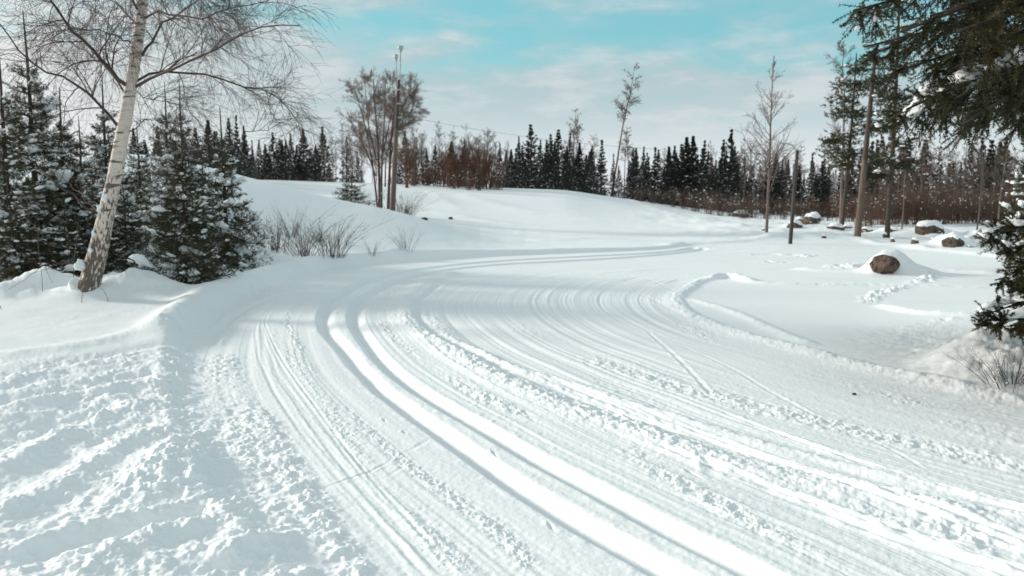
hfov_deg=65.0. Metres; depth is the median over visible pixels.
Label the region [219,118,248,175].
spruce tree
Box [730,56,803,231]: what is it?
bare tree
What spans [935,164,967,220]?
spruce tree
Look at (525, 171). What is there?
spruce tree
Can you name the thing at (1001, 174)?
spruce tree
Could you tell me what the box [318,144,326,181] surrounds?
bare birch
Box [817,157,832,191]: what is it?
bare birch
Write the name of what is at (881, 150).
bare birch
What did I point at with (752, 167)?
tall bare tree
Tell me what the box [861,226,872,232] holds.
boulder
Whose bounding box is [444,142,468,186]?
spreading bare tree
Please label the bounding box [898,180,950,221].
bare shrub
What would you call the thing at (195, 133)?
spruce tree
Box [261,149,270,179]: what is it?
spruce tree
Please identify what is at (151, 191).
spruce tree
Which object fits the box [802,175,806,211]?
spruce tree
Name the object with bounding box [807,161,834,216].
spruce tree
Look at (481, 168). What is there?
bare shrub
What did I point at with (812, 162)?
spruce tree
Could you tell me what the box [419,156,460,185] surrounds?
bare shrub
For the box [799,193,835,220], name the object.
bare shrub
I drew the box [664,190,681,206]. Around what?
bare shrub
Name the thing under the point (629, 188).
spruce tree
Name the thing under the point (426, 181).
bare shrub
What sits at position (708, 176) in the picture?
spruce tree
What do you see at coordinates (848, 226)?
boulder
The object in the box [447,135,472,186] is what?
spreading bare tree
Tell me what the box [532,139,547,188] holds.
spruce tree
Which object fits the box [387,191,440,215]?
bare shrub
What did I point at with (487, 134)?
spreading bare tree
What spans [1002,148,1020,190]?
bare birch
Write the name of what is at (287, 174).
spruce tree
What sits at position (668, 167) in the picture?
spruce tree
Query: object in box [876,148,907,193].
bare birch
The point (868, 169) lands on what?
spruce tree
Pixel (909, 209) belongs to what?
bare shrub
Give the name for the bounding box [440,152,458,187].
spreading bare tree
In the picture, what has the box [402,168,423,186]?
bare shrub
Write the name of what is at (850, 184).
spruce tree
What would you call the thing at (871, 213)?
bare shrub
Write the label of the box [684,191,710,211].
bare shrub
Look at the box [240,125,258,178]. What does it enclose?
spruce tree
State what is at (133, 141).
spruce tree
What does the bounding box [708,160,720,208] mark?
spruce tree
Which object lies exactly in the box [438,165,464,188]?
bare shrub
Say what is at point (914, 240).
boulder
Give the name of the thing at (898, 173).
bare birch
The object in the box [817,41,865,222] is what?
pine tree
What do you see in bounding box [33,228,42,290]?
dry stalk
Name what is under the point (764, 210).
bare shrub
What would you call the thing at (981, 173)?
bare birch
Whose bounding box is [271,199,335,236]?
bare shrub
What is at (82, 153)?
spruce tree
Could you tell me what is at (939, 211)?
bare shrub
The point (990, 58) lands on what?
spruce tree
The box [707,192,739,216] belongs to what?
bare shrub
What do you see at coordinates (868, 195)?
bare shrub
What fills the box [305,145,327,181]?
spruce tree
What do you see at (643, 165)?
spruce tree
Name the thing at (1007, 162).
spruce tree
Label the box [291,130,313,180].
spruce tree
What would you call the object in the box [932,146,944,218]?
spruce tree
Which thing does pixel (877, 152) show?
spruce tree
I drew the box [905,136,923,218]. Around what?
bare birch
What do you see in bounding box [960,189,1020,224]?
bare shrub
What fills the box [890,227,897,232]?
boulder
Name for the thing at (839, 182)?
spruce tree
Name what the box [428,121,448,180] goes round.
bare birch
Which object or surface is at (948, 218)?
bare shrub
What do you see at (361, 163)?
bare birch
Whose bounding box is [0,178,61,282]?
spruce tree
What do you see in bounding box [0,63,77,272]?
spruce tree
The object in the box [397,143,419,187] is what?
spreading bare tree
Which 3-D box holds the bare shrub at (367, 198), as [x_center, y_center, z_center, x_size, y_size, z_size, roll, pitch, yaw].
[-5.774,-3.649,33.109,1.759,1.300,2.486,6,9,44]
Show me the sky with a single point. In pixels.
(502, 66)
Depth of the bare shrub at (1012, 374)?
5.82 m
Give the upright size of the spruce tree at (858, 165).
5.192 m
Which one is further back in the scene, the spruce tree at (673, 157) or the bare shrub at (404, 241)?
the spruce tree at (673, 157)
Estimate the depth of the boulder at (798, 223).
33.04 m
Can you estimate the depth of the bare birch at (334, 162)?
62.12 m
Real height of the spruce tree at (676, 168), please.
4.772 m
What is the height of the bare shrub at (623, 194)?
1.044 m
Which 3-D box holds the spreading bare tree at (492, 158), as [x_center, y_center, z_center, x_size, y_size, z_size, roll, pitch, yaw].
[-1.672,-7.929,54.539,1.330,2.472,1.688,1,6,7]
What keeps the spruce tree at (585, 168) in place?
on the snow ground
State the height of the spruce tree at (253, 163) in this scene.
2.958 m
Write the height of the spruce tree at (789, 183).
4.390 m
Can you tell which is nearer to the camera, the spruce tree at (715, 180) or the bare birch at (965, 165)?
the bare birch at (965, 165)
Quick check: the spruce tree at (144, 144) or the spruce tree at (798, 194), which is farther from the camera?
the spruce tree at (798, 194)
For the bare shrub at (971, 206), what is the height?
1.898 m
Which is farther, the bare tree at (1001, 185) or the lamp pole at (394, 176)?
the lamp pole at (394, 176)
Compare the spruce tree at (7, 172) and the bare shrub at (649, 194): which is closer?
the spruce tree at (7, 172)
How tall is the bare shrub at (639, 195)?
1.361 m
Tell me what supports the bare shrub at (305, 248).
on the snow ground
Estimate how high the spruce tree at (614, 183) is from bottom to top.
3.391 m
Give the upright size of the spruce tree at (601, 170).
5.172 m
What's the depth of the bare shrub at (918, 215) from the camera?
37.33 m
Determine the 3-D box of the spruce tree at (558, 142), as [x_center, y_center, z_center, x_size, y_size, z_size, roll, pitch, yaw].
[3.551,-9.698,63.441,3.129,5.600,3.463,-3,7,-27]
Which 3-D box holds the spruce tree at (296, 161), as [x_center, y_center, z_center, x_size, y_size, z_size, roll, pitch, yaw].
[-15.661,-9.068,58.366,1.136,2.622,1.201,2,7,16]
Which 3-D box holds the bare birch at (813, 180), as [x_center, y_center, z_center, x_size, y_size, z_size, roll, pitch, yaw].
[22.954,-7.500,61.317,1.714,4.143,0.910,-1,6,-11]
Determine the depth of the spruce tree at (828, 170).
65.38 m
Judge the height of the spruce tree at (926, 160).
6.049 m
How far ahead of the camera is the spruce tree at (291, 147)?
61.15 m
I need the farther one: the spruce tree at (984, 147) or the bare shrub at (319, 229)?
the spruce tree at (984, 147)
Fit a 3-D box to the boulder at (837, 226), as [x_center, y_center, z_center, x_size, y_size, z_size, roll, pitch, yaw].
[12.536,-2.307,31.216,0.706,0.462,0.491,0,6,0]
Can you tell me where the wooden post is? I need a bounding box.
[776,142,798,243]
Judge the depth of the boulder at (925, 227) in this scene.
26.86 m
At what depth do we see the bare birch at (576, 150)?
64.94 m
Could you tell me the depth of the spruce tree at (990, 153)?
56.04 m
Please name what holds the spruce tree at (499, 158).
on the snow ground
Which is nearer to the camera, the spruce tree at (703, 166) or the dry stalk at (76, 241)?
the dry stalk at (76, 241)
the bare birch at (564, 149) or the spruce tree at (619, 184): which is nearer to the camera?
the bare birch at (564, 149)
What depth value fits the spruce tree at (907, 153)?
55.19 m
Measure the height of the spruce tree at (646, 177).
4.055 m
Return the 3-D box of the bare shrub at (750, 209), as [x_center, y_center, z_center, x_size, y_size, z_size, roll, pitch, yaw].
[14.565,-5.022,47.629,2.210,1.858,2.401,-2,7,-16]
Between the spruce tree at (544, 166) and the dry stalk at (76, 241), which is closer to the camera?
the dry stalk at (76, 241)
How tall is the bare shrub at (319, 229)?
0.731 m
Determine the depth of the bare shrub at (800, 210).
45.70 m
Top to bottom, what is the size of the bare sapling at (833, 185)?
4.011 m
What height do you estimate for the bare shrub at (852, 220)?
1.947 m
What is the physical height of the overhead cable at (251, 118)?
0.884 m
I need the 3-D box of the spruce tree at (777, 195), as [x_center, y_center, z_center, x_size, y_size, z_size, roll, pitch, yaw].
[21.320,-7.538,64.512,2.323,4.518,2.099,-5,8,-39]
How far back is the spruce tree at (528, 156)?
64.97 m
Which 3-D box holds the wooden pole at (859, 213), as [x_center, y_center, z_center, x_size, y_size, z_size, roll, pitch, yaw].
[11.736,-4.674,26.646,0.529,6.333,0.230,0,6,0]
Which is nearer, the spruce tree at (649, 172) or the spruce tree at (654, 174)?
the spruce tree at (654, 174)
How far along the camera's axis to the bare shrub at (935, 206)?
39.05 m
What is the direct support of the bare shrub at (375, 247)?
on the snow ground
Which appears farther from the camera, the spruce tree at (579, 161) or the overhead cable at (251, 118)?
the spruce tree at (579, 161)
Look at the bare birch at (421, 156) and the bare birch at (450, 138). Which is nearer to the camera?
the bare birch at (421, 156)
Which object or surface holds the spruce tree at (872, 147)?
on the snow ground
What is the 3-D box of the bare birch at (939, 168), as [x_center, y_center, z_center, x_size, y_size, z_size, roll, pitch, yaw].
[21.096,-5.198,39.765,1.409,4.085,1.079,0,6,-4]
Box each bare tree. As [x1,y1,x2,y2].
[329,67,429,208]
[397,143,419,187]
[399,126,429,184]
[433,146,453,186]
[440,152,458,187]
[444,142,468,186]
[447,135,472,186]
[456,134,483,184]
[462,124,498,186]
[465,148,489,188]
[478,155,495,187]
[479,142,507,187]
[565,108,582,190]
[587,136,600,192]
[611,62,642,193]
[618,126,637,186]
[618,131,632,196]
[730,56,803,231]
[739,138,751,205]
[742,141,761,206]
[757,140,771,213]
[793,146,811,215]
[868,141,881,196]
[922,143,940,218]
[984,146,1002,221]
[986,129,1016,233]
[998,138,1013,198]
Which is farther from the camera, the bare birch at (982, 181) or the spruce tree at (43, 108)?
the bare birch at (982, 181)
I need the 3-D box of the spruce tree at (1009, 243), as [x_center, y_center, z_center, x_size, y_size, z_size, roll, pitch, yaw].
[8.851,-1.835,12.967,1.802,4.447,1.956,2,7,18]
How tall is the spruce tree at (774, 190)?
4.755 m
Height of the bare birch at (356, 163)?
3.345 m
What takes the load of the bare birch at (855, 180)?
on the snow ground
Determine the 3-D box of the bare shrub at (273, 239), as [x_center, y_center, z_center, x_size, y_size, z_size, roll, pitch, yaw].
[-4.876,-1.319,17.645,2.774,1.058,1.964,-3,7,-23]
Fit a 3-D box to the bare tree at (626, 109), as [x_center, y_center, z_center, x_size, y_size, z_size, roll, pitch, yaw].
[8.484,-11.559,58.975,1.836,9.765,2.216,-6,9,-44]
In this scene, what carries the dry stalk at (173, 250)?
on the snow ground
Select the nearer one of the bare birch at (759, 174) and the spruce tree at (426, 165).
the spruce tree at (426, 165)
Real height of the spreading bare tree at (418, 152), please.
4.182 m
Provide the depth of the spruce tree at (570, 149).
68.98 m
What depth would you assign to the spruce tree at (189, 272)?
11.44 m
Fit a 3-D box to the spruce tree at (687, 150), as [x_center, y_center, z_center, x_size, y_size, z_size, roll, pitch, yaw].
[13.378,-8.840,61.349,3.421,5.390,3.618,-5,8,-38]
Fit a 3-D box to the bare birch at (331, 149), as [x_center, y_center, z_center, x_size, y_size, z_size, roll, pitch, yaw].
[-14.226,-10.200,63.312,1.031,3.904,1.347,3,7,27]
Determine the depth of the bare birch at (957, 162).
44.89 m
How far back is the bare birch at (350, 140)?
61.13 m
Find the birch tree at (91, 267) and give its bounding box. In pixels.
[0,0,358,291]
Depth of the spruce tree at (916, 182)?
47.60 m
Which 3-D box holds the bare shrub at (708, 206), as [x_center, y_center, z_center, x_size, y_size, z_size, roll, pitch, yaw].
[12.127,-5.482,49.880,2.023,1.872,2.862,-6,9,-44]
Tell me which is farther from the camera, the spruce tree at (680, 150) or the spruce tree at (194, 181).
the spruce tree at (680, 150)
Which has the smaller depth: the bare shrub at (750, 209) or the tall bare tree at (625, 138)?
the bare shrub at (750, 209)
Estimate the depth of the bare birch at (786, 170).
61.18 m
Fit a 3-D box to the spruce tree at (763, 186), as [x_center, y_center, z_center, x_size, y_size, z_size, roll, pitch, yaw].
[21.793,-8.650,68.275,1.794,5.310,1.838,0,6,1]
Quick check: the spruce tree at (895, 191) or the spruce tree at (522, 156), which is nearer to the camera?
the spruce tree at (895, 191)
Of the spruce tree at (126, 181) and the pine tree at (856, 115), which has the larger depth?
the pine tree at (856, 115)
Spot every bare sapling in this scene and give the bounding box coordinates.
[429,139,435,183]
[739,155,749,207]
[830,164,836,215]
[895,150,919,228]
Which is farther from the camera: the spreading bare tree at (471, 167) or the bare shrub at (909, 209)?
the spreading bare tree at (471, 167)
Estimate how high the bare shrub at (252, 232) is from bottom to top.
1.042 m
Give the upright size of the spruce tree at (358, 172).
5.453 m
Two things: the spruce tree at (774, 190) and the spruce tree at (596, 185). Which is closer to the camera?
the spruce tree at (774, 190)
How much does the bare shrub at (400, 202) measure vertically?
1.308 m
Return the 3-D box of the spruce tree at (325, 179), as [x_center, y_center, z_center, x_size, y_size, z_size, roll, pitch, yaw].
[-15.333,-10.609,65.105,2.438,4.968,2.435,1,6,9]
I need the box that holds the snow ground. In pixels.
[0,152,1023,575]
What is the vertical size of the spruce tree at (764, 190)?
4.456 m
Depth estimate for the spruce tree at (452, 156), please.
59.16 m
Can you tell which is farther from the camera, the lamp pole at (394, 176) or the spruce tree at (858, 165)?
the spruce tree at (858, 165)
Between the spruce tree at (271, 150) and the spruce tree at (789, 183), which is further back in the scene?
the spruce tree at (789, 183)
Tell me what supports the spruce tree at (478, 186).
on the snow ground
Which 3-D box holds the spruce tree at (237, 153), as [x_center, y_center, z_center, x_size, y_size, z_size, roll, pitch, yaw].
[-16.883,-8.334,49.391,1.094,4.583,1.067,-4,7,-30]
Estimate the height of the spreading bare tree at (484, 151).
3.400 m
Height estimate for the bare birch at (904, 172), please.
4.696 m
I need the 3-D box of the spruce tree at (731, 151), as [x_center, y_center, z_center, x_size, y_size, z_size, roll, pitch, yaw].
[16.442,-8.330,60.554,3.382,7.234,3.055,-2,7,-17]
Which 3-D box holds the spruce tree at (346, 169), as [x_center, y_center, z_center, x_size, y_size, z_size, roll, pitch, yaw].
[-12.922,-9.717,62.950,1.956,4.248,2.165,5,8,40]
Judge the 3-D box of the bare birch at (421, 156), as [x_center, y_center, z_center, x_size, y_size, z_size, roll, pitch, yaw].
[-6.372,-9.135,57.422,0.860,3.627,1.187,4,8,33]
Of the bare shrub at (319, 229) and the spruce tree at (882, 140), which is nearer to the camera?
the bare shrub at (319, 229)
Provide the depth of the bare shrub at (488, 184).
53.45 m
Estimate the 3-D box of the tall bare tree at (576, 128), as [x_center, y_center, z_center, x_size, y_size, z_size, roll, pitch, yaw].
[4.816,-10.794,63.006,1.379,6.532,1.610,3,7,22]
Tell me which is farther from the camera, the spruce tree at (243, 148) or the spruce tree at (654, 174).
the spruce tree at (654, 174)
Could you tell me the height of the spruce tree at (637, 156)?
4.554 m
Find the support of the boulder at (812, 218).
on the snow ground
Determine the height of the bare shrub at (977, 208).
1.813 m
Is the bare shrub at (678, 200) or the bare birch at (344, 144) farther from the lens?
the bare birch at (344, 144)
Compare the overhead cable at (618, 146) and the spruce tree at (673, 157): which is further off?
the spruce tree at (673, 157)
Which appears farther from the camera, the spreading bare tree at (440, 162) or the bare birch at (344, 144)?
the bare birch at (344, 144)
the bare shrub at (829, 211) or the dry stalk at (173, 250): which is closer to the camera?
the dry stalk at (173, 250)
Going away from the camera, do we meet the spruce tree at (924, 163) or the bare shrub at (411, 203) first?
the bare shrub at (411, 203)
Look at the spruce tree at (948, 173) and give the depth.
60.58 m
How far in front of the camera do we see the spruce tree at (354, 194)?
35.58 m
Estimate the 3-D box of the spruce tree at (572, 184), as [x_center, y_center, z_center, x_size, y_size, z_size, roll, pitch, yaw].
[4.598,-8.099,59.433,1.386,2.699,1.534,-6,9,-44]
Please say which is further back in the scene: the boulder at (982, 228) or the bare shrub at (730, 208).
the bare shrub at (730, 208)
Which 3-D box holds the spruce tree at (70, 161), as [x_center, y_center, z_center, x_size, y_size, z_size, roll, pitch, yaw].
[-7.444,-1.688,13.348,1.662,3.238,1.545,3,7,26]
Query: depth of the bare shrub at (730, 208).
49.61 m
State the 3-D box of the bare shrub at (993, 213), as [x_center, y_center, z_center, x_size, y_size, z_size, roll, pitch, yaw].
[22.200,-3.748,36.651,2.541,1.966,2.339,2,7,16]
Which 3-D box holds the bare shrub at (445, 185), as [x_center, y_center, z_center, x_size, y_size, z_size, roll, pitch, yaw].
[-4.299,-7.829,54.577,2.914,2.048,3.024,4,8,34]
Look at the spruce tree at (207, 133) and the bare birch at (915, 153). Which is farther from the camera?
the spruce tree at (207, 133)
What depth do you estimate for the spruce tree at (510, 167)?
61.30 m
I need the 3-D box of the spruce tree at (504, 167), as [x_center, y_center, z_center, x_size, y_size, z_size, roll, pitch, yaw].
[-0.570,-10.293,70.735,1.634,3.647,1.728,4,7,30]
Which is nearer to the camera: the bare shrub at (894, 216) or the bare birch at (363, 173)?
the bare shrub at (894, 216)
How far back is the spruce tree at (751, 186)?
71.30 m
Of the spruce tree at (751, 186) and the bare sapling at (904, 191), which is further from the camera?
the spruce tree at (751, 186)
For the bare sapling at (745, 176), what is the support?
on the snow ground
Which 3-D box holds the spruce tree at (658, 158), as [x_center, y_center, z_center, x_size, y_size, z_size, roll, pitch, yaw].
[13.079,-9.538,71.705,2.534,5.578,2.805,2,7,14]
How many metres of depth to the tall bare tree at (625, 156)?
62.17 m
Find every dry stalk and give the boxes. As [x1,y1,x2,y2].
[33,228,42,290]
[58,206,78,277]
[171,217,177,279]
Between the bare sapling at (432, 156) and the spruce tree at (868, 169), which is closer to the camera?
the spruce tree at (868, 169)
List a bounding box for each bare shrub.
[223,205,267,249]
[233,212,355,250]
[260,218,344,256]
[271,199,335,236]
[288,212,387,258]
[301,214,343,241]
[344,185,398,206]
[362,238,395,256]
[378,187,431,212]
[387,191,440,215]
[387,227,420,250]
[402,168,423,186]
[412,162,447,185]
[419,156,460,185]
[429,160,462,186]
[430,155,472,186]
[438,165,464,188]
[442,158,491,187]
[457,171,479,189]
[460,159,507,188]
[480,162,508,189]
[489,168,512,189]
[616,187,629,198]
[630,185,653,200]
[643,186,659,203]
[649,185,670,204]
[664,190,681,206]
[671,183,702,208]
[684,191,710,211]
[694,188,726,213]
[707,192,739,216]
[714,190,743,215]
[729,194,761,218]
[737,189,777,217]
[754,197,784,218]
[770,196,797,219]
[787,196,819,218]
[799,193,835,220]
[806,195,839,220]
[827,194,867,221]
[828,187,873,221]
[834,184,893,226]
[847,184,912,225]
[848,179,910,224]
[870,188,920,225]
[876,181,935,224]
[892,179,958,225]
[892,184,926,223]
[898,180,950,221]
[911,184,964,220]
[912,185,971,224]
[927,187,983,223]
[934,183,984,222]
[938,187,998,221]
[942,188,1004,223]
[948,340,1023,392]
[951,177,1016,221]
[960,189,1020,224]
[971,186,1023,222]
[995,173,1022,207]
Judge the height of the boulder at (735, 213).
0.767 m
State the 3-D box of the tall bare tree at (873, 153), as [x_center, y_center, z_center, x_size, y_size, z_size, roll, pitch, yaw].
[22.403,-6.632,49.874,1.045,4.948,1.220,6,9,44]
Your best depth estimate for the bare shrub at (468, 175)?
54.31 m
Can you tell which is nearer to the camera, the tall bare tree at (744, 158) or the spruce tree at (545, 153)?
the tall bare tree at (744, 158)
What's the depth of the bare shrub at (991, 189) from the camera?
41.47 m
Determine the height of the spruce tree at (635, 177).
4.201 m
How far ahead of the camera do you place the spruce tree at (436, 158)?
59.20 m
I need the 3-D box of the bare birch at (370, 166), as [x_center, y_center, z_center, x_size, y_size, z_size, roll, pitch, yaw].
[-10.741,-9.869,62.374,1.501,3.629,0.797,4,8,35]
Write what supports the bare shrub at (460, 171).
on the snow ground
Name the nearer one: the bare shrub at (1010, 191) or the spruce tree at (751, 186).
the bare shrub at (1010, 191)
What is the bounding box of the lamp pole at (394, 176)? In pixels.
[390,45,402,210]
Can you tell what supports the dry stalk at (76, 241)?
on the snow ground
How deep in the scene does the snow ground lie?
5.50 m
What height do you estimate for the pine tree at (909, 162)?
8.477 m
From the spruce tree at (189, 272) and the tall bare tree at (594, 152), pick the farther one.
the tall bare tree at (594, 152)
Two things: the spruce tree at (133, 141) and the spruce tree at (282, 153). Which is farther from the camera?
the spruce tree at (282, 153)
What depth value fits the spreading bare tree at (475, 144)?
59.13 m
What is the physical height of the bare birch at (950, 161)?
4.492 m
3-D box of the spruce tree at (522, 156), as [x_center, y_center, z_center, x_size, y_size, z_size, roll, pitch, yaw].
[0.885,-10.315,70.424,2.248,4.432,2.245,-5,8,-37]
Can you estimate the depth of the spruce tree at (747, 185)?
66.47 m
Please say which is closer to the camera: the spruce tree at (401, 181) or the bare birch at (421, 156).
the bare birch at (421, 156)
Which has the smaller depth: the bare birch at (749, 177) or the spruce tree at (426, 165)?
the spruce tree at (426, 165)
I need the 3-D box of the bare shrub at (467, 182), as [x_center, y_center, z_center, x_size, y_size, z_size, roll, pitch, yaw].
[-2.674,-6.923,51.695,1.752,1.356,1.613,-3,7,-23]
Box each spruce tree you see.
[0,10,99,262]
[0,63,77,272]
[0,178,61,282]
[17,87,119,258]
[31,201,108,276]
[59,116,122,236]
[73,76,158,259]
[104,186,163,274]
[115,130,166,233]
[127,139,245,284]
[128,128,141,154]
[129,81,190,247]
[138,80,221,259]
[141,140,150,154]
[150,126,164,157]
[174,106,279,269]
[187,130,205,163]
[190,154,230,246]
[198,120,225,169]
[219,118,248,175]
[232,115,247,175]
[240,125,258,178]
[248,140,257,178]
[254,140,267,179]
[258,144,272,179]
[259,132,285,179]
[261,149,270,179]
[271,139,293,180]
[276,139,285,178]
[278,140,295,179]
[282,133,297,180]
[290,145,301,179]
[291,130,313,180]
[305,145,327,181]
[314,126,337,181]
[332,169,374,204]
[333,137,358,182]
[353,154,363,182]
[396,132,417,184]
[419,152,432,184]
[428,145,440,184]
[439,141,463,185]
[476,172,481,190]
[493,143,507,187]
[498,151,511,187]
[503,149,518,187]
[512,136,524,187]
[513,124,543,188]
[516,145,525,187]
[518,160,532,188]
[521,152,536,186]
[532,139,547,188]
[532,155,553,188]
[539,129,578,189]
[539,140,553,180]
[541,134,561,189]
[546,160,560,189]
[557,147,577,189]
[563,160,581,191]
[565,134,574,189]
[568,143,590,191]
[578,155,595,192]
[580,148,604,194]
[584,146,600,191]
[593,139,609,195]
[608,154,617,196]
[615,166,623,197]
[622,148,634,194]
[623,160,634,198]
[625,148,640,196]
[629,148,640,199]
[634,146,646,200]
[640,152,650,201]
[642,156,652,198]
[647,147,660,203]
[653,150,665,203]
[656,146,679,202]
[660,148,674,203]
[665,153,688,205]
[666,144,695,206]
[666,146,679,203]
[667,137,709,206]
[671,136,708,207]
[690,140,716,209]
[698,152,713,207]
[707,139,739,212]
[708,129,749,211]
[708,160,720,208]
[725,146,745,209]
[732,157,755,206]
[738,163,753,208]
[741,171,759,209]
[754,157,791,213]
[757,168,771,212]
[758,155,773,206]
[769,167,787,213]
[775,160,792,214]
[791,166,808,213]
[797,153,820,214]
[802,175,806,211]
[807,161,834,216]
[823,166,837,213]
[831,0,1023,344]
[833,162,847,216]
[838,157,859,217]
[847,157,861,208]
[850,141,886,218]
[854,163,878,220]
[864,146,886,216]
[878,136,894,189]
[885,149,909,218]
[886,141,917,202]
[899,139,942,219]
[908,165,921,219]
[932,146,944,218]
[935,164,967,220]
[939,159,951,198]
[949,146,984,220]
[962,137,991,216]
[968,140,1002,218]
[970,150,1023,270]
[974,144,1017,219]
[981,160,995,220]
[996,199,1023,279]
[997,139,1022,199]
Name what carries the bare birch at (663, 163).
on the snow ground
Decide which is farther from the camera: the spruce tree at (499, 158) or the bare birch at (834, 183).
the bare birch at (834, 183)
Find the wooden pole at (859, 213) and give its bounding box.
[854,49,878,236]
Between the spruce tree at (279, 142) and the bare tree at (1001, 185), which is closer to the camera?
the bare tree at (1001, 185)
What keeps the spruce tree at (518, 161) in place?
on the snow ground
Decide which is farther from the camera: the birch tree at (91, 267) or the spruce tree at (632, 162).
the spruce tree at (632, 162)
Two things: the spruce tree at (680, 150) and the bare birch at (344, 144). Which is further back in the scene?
the spruce tree at (680, 150)
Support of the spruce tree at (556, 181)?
on the snow ground
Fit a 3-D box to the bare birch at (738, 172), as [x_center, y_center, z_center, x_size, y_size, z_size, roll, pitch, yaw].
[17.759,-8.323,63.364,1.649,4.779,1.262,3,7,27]
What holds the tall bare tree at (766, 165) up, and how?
on the snow ground
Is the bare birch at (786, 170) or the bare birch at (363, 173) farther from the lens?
the bare birch at (363, 173)
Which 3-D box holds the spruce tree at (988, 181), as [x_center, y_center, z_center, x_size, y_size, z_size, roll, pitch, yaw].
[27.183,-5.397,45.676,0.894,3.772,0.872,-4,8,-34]
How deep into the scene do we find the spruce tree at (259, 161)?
59.28 m
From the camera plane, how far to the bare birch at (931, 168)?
57.13 m
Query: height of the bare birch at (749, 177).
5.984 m
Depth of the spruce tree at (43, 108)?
12.92 m
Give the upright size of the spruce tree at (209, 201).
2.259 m
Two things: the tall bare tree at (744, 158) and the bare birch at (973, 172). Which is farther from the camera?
the tall bare tree at (744, 158)
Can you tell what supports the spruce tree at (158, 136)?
on the snow ground
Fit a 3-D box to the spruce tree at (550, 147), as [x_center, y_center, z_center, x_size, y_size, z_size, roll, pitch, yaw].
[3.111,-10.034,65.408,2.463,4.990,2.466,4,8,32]
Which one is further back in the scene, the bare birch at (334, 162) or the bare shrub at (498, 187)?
the bare birch at (334, 162)
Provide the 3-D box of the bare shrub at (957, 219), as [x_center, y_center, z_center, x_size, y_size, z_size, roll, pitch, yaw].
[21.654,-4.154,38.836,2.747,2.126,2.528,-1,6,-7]
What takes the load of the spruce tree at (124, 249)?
on the snow ground
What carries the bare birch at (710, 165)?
on the snow ground
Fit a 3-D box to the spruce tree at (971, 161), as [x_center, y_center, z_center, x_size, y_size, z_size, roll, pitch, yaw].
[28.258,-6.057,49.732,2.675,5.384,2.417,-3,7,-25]
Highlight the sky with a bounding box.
[0,0,1023,193]
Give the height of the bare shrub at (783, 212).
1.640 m
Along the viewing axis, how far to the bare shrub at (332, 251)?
16.30 m
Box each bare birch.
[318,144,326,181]
[324,138,337,179]
[328,153,338,171]
[330,140,339,167]
[336,121,348,181]
[345,129,354,174]
[349,140,359,182]
[357,130,365,182]
[360,159,366,180]
[367,148,377,182]
[417,135,427,180]
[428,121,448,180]
[447,127,458,184]
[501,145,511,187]
[559,139,571,173]
[569,123,586,186]
[655,148,667,202]
[705,141,718,201]
[734,157,746,199]
[744,140,757,211]
[755,166,765,210]
[776,152,791,214]
[777,159,792,214]
[807,164,817,197]
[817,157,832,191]
[829,172,839,200]
[849,143,871,191]
[874,146,888,207]
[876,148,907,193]
[893,138,908,219]
[894,149,910,193]
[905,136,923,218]
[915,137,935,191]
[922,144,954,218]
[924,144,938,187]
[932,146,961,198]
[939,146,967,217]
[946,144,979,219]
[965,142,985,220]
[972,135,986,238]
[973,148,993,198]
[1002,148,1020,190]
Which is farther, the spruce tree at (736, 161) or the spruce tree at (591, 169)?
the spruce tree at (736, 161)
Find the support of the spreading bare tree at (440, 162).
on the snow ground
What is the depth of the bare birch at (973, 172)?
40.75 m
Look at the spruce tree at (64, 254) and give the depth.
11.73 m
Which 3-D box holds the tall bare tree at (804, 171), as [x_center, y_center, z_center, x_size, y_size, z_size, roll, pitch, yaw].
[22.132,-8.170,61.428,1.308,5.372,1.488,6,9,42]
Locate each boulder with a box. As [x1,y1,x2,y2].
[732,210,748,216]
[786,219,802,227]
[801,212,820,224]
[826,223,844,230]
[844,224,852,228]
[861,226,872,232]
[869,255,899,273]
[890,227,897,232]
[911,237,918,243]
[915,220,944,234]
[941,231,964,247]
[977,226,992,238]
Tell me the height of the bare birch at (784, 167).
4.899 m
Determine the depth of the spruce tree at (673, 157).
70.53 m
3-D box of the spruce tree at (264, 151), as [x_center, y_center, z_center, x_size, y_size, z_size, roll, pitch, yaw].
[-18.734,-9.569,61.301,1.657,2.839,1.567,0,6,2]
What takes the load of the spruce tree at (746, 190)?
on the snow ground
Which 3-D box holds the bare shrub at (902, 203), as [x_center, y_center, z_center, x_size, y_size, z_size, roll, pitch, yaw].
[18.713,-4.145,38.449,2.770,2.329,3.009,4,8,33]
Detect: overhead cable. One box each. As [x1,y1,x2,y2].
[66,106,390,118]
[402,115,779,153]
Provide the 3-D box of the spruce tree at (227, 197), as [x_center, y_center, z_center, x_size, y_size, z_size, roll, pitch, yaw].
[-5.156,-1.641,14.454,1.669,3.252,1.552,3,7,24]
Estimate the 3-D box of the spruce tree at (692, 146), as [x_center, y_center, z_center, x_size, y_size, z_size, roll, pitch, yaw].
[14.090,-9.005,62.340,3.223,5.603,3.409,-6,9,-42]
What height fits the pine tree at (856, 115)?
6.917 m
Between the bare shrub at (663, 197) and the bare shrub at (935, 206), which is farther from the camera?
the bare shrub at (663, 197)
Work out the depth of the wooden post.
24.79 m
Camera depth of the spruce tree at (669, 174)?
66.10 m
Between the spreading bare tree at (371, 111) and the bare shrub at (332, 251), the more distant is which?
the spreading bare tree at (371, 111)
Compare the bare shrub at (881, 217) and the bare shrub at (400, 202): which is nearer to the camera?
the bare shrub at (400, 202)
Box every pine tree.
[811,53,888,225]
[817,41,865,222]
[854,0,925,237]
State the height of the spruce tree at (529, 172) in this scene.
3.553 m

